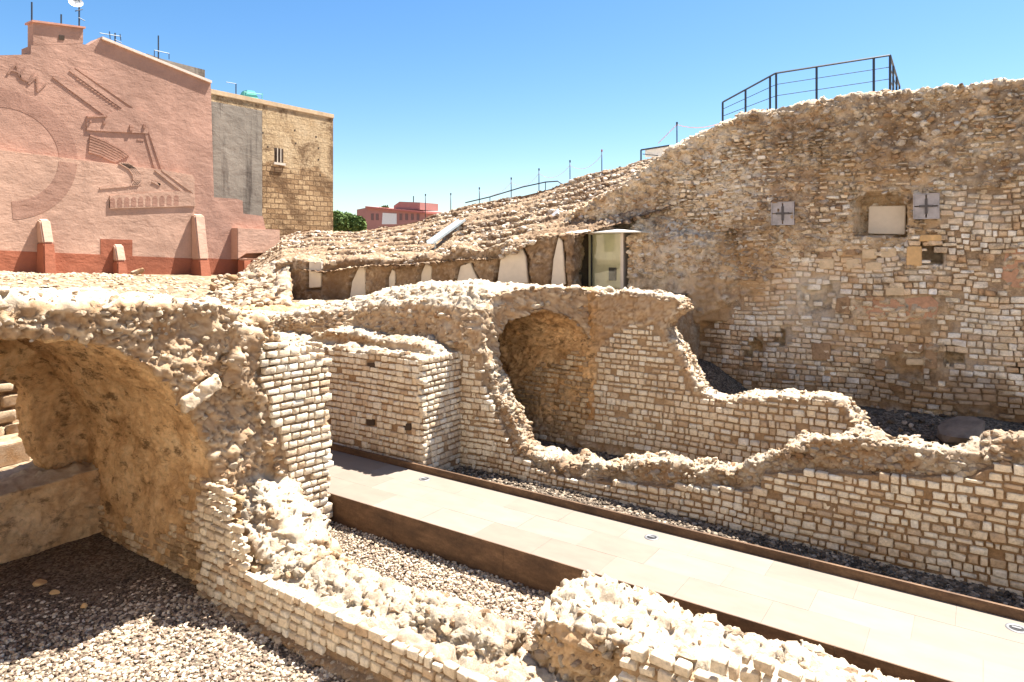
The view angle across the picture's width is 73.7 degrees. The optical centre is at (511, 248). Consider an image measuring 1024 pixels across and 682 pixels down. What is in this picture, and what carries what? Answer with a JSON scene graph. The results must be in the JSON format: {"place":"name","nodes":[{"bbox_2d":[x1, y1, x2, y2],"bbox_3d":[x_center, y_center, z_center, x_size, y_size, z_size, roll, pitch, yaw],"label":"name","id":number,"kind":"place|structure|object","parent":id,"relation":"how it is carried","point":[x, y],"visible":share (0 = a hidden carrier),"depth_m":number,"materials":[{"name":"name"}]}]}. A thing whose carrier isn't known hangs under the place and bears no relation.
{"place":"outdoors","nodes":[
{"label":"outdoors","id":0,"kind":"place"},
{"bbox_2d":[0,433,32,471],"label":"court ground","id":1,"kind":"structure","parent":0,"point":[5,437],"depth_m":17.05,"materials":[{"name":"beige stone"}]},
{"bbox_2d":[0,439,29,467],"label":"stone kerb","id":2,"kind":"structure","parent":1,"relation":"on","point":[12,452],"depth_m":15.14,"materials":[{"name":"stone"}]},
{"bbox_2d":[0,287,108,435],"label":"boulder wall","id":3,"kind":"structure","parent":1,"relation":"on","point":[9,422],"depth_m":17.59,"materials":[{"name":"stone"}]},
{"bbox_2d":[0,532,344,681],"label":"gravel floor","id":4,"kind":"structure","parent":0,"point":[78,569],"depth_m":11.64,"materials":[{"name":"grey gravel"}]},
{"bbox_2d":[32,579,46,586],"bbox_3d":[-8.213,5.831,11.873,0.221,0.138,0.185,0,0,-20],"label":"loose stone","id":5,"kind":"object","parent":4,"relation":"on","point":[38,582],"visible":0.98,"depth_m":11.84,"materials":[{"name":"beige stone"}]},
{"bbox_2d":[0,460,101,563],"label":"rubble wall","id":6,"kind":"structure","parent":4,"relation":"on","point":[42,509],"depth_m":13.28,"materials":[{"name":"stone"}]},
{"bbox_2d":[49,589,59,594],"bbox_3d":[-7.737,5.821,11.549,0.170,0.095,0.068,0,0,-12],"label":"loose stone","id":7,"kind":"object","parent":4,"relation":"on","point":[53,592],"visible":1,"depth_m":11.54,"materials":[{"name":"beige stone"}]},
{"bbox_2d":[0,576,349,681],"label":"pit gravel","id":8,"kind":"structure","parent":0,"point":[124,670],"depth_m":10.06,"materials":[{"name":"beige gravel"}]},
{"bbox_2d":[0,271,687,307],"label":"terrace ground","id":9,"kind":"structure","parent":0,"point":[204,281],"depth_m":26.13,"materials":[{"name":"stone"}]},
{"bbox_2d":[130,268,143,275],"bbox_3d":[-16.684,1.032,30.355,0.496,0.367,0.586,0,0,35],"label":"stone block","id":10,"kind":"object","parent":9,"relation":"on","point":[138,271],"depth_m":30.20,"materials":[{"name":"stone"}]},
{"bbox_2d":[0,20,279,275],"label":"pink building","id":11,"kind":"structure","parent":9,"relation":"on","point":[106,156],"depth_m":31.99,"materials":[{"name":"paint"}]},
{"bbox_2d":[31,2,32,19],"bbox_3d":[-21.034,-10.225,29.909,0.068,1.159,0.066,0,0,35],"label":"antenna","id":12,"kind":"object","parent":11,"relation":"attached to","point":[31,10],"visible":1,"depth_m":29.89,"materials":[{"name":"metal"}]},
{"bbox_2d":[68,0,84,25],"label":"antenna","id":13,"kind":"object","parent":11,"relation":"attached to","point":[78,3],"visible":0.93,"depth_m":31.60,"materials":[{"name":"metal"}]},
{"bbox_2d":[100,31,121,42],"bbox_3d":[-19.446,-10.120,33.074,0.086,0.790,1.023,0,0,35],"label":"antenna","id":14,"kind":"object","parent":11,"relation":"on","point":[114,35],"visible":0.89,"depth_m":33.23,"materials":[{"name":"metal"}]},
{"bbox_2d":[154,35,168,58],"bbox_3d":[-18.240,-10.310,35.526,0.086,1.486,0.812,0,0,35],"label":"antenna","id":15,"kind":"object","parent":11,"relation":"on","point":[158,49],"visible":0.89,"depth_m":35.38,"materials":[{"name":"metal"}]},
{"bbox_2d":[147,54,204,77],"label":"roof block","id":16,"kind":"structure","parent":11,"relation":"on","point":[198,71],"depth_m":38.62,"materials":[{"name":"grey paint"}]},
{"bbox_2d":[211,101,261,215],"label":"grey annex","id":17,"kind":"object","parent":9,"relation":"on","point":[237,148],"visible":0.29,"depth_m":41.66,"materials":[{"name":"paint"}]},
{"bbox_2d":[210,259,292,306],"bbox_3d":[-9.977,1.635,26.302,3.161,2.473,9.452,0,0,-24],"label":"stone heap","id":18,"kind":"object","parent":9,"relation":"on","point":[267,285],"visible":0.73,"depth_m":25.25,"materials":[{"name":"stone"}]},
{"bbox_2d":[211,89,333,236],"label":"building","id":19,"kind":"structure","parent":9,"relation":"on","point":[297,169],"depth_m":45.72,"materials":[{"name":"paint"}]},
{"bbox_2d":[240,90,262,99],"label":"water tank","id":20,"kind":"object","parent":19,"relation":"on","point":[249,93],"visible":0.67,"depth_m":44.84,"materials":[{"name":"teal paint"}]},
{"bbox_2d":[273,147,285,165],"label":"window","id":21,"kind":"structure","parent":19,"relation":"in","point":[278,152],"depth_m":44.72,"materials":[{"name":"paint"}]},
{"bbox_2d":[275,232,584,301],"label":"pillared wall","id":22,"kind":"structure","parent":9,"relation":"on","point":[553,259],"depth_m":24.09,"materials":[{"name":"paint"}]},
{"bbox_2d":[243,157,692,272],"bbox_3d":[-6.648,-0.553,32.393,32.261,6.907,12.232,0,0,35],"label":"stone seating","id":23,"kind":"object","parent":9,"relation":"on","point":[489,224],"visible":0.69,"depth_m":28.45,"materials":[{"name":"beige stone"}]},
{"bbox_2d":[426,219,465,248],"bbox_3d":[-2.596,-0.549,27.291,0.320,1.446,3.392,0,0,17],"label":"metal channel","id":24,"kind":"object","parent":23,"relation":"on","point":[434,239],"visible":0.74,"depth_m":27.07,"materials":[{"name":"silver metal"}]},
{"bbox_2d":[465,181,561,202],"bbox_3d":[0.005,-2.570,32.800,5.728,1.124,0.057,0,0,35],"label":"handrail pipe","id":25,"kind":"object","parent":23,"relation":"on","point":[545,182],"visible":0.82,"depth_m":32.63,"materials":[{"name":"metal"}]},
{"bbox_2d":[565,229,648,289],"bbox_3d":[3.359,0.588,23.076,2.742,2.615,1.500,0,0,35],"label":"glass kiosk","id":26,"kind":"object","parent":9,"relation":"on","point":[605,261],"visible":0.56,"depth_m":23.60,"materials":[{"name":"glass"}]},
{"bbox_2d":[333,210,366,231],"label":"green tree","id":27,"kind":"object","parent":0,"point":[346,221],"visible":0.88,"depth_m":72.06,"materials":[{"name":"green plant"}]},
{"bbox_2d":[357,196,440,229],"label":"distant house","id":28,"kind":"structure","parent":0,"point":[400,213],"depth_m":110.38,"materials":[{"name":"pink paint"}]},
{"bbox_2d":[329,521,551,640],"bbox_3d":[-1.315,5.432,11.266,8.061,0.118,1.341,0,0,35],"label":"strip gravel","id":29,"kind":"structure","parent":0,"point":[532,604],"depth_m":11.22,"materials":[{"name":"beige gravel"}]},
{"bbox_2d":[0,0,1023,214],"label":"sky","id":30,"kind":"structure","parent":0,"point":[436,99],"materials":[{"name":"blue"}]},
{"bbox_2d":[326,443,1023,681],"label":"walkway","id":31,"kind":"structure","parent":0,"point":[889,626],"depth_m":10.56,"materials":[{"name":"concrete"}]},
{"bbox_2d":[419,477,429,480],"bbox_3d":[-1.859,4.894,14.526,0.250,0.011,0.250,0,0,35],"label":"floor light","id":32,"kind":"object","parent":31,"relation":"on","point":[424,478],"visible":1,"depth_m":14.52,"materials":[{"name":"metal"}]},
{"bbox_2d":[644,534,658,539],"bbox_3d":[2.370,4.894,11.588,0.250,0.011,0.250,0,0,35],"label":"floor light","id":33,"kind":"object","parent":31,"relation":"on","point":[651,537],"visible":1,"depth_m":11.57,"materials":[{"name":"metal"}]},
{"bbox_2d":[1005,623,1023,633],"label":"floor light","id":34,"kind":"object","parent":31,"relation":"on","point":[1015,627],"visible":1,"depth_m":8.81,"materials":[{"name":"metal"}]},
{"bbox_2d":[450,465,1023,608],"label":"trench gravel","id":35,"kind":"structure","parent":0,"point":[829,556],"depth_m":12.10,"materials":[{"name":"grey gravel"}]},
{"bbox_2d":[451,439,1023,604],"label":"gravel trench","id":36,"kind":"object","parent":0,"point":[543,443],"visible":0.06,"depth_m":13.04,"materials":[{"name":"beige gravel"}]},
{"bbox_2d":[279,325,461,470],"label":"masonry pier","id":37,"kind":"structure","parent":36,"relation":"on","point":[396,396],"depth_m":16.20,"materials":[{"name":"stone"}]},
{"bbox_2d":[237,278,614,465],"bbox_3d":[-3.230,3.157,20.295,13.014,4.748,4.508,0,0,35],"label":"vaulted passage","id":38,"kind":"object","parent":36,"relation":"on","point":[473,318],"visible":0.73,"depth_m":17.38,"materials":[{"name":"beige stone"}]},
{"bbox_2d":[545,441,622,460],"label":"passage gravel","id":39,"kind":"structure","parent":36,"relation":"on","point":[574,450],"depth_m":17.18,"materials":[{"name":"grey gravel"}]},
{"bbox_2d":[458,350,1023,596],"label":"front wall","id":40,"kind":"structure","parent":36,"relation":"on","point":[911,502],"depth_m":11.85,"materials":[{"name":"stone"}]},
{"bbox_2d":[697,359,1023,447],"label":"earth floor","id":41,"kind":"structure","parent":0,"point":[718,379],"depth_m":18.33,"materials":[{"name":"brown soil"}]},
{"bbox_2d":[498,286,873,463],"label":"back wall","id":42,"kind":"structure","parent":41,"relation":"on","point":[629,378],"depth_m":16.52,"materials":[{"name":"beige stone"}]},
{"bbox_2d":[675,298,699,358],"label":"retaining wall","id":43,"kind":"structure","parent":41,"relation":"on","point":[688,328],"depth_m":21.30,"materials":[{"name":"stone"}]},
{"bbox_2d":[564,77,1023,422],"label":"great wall","id":44,"kind":"structure","parent":41,"relation":"on","point":[858,284],"depth_m":19.42,"materials":[{"name":"stone"}]},
{"bbox_2d":[640,145,668,160],"bbox_3d":[5.147,-3.396,24.454,1.143,0.561,0.160,0,0,35],"label":"barrier","id":45,"kind":"object","parent":44,"relation":"on","point":[654,151],"visible":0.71,"depth_m":24.51,"materials":[{"name":"metal"}]},
{"bbox_2d":[676,122,677,143],"bbox_3d":[5.839,-4.019,24.161,0.068,0.928,0.066,0,0,35],"label":"marker post","id":46,"kind":"object","parent":44,"relation":"on","point":[676,132],"visible":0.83,"depth_m":24.15,"materials":[{"name":"metal"}]},
{"bbox_2d":[658,123,718,143],"bbox_3d":[6.128,-4.092,23.696,0.198,0.625,2.462,0,0,-41],"label":"barrier tape","id":47,"kind":"object","parent":46,"relation":"attached to","point":[688,127],"visible":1,"depth_m":23.80,"materials":[{"name":"white plastic"}]},
{"bbox_2d":[771,201,794,224],"bbox_3d":[8.094,-1.051,20.376,0.654,0.693,0.225,0,0,35],"label":"metal hatch","id":48,"kind":"object","parent":44,"relation":"attached to","point":[785,210],"visible":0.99,"depth_m":20.29,"materials":[{"name":"metal"}]},
{"bbox_2d":[722,54,899,120],"bbox_3d":[10.107,-4.806,22.791,4.905,1.613,4.264,0,0,35],"label":"guard rail","id":49,"kind":"object","parent":44,"relation":"on","point":[896,80],"visible":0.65,"depth_m":20.92,"materials":[{"name":"metal"}]},
{"bbox_2d":[913,193,939,218],"bbox_3d":[11.106,-1.137,18.297,0.603,0.682,0.225,0,0,35],"label":"metal hatch","id":50,"kind":"object","parent":44,"relation":"attached to","point":[925,206],"visible":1,"depth_m":18.22,"materials":[{"name":"metal"}]},
{"bbox_2d":[860,405,1023,446],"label":"rubble scatter","id":51,"kind":"object","parent":41,"relation":"on","point":[911,425],"visible":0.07,"depth_m":17.94,"materials":[{"name":"grey stone"}]},
{"bbox_2d":[937,416,984,444],"bbox_3d":[11.006,4.502,16.746,1.002,0.678,1.172,0,0,35],"label":"boulder","id":52,"kind":"object","parent":41,"relation":"on","point":[957,430],"visible":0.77,"depth_m":16.61,"materials":[{"name":"grey stone"}]},
{"bbox_3d":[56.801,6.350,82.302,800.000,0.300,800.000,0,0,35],"label":"ground","id":53,"kind":"structure","parent":0,"visible":0},
{"bbox_2d":[0,286,341,584],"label":"ruined vault","id":54,"kind":"object","parent":53,"relation":"on","point":[156,409],"visible":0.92,"depth_m":12.19,"materials":[{"name":"stone"}]},
{"bbox_2d":[191,479,573,681],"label":"wall","id":55,"kind":"structure","parent":53,"relation":"on","point":[335,611],"depth_m":9.79,"materials":[{"name":"stone"}]},
{"bbox_2d":[514,570,913,681],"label":"rubble wall","id":56,"kind":"structure","parent":53,"relation":"on","point":[589,626],"depth_m":8.10,"materials":[{"name":"stone"}]},
{"bbox_3d":[-0.038,-2.775,32.835,0.068,1.308,0.067,0,0,35],"label":"marker post","id":57,"kind":"object","parent":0,"visible":0},
{"bbox_2d":[484,156,600,194],"bbox_3d":[1.167,-3.377,31.999,6.789,1.519,0.014,0,0,35],"label":"barrier tape","id":58,"kind":"object","parent":57,"relation":"attached to","point":[544,176],"visible":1,"depth_m":31.62,"materials":[{"name":"red plastic"}]}
]}

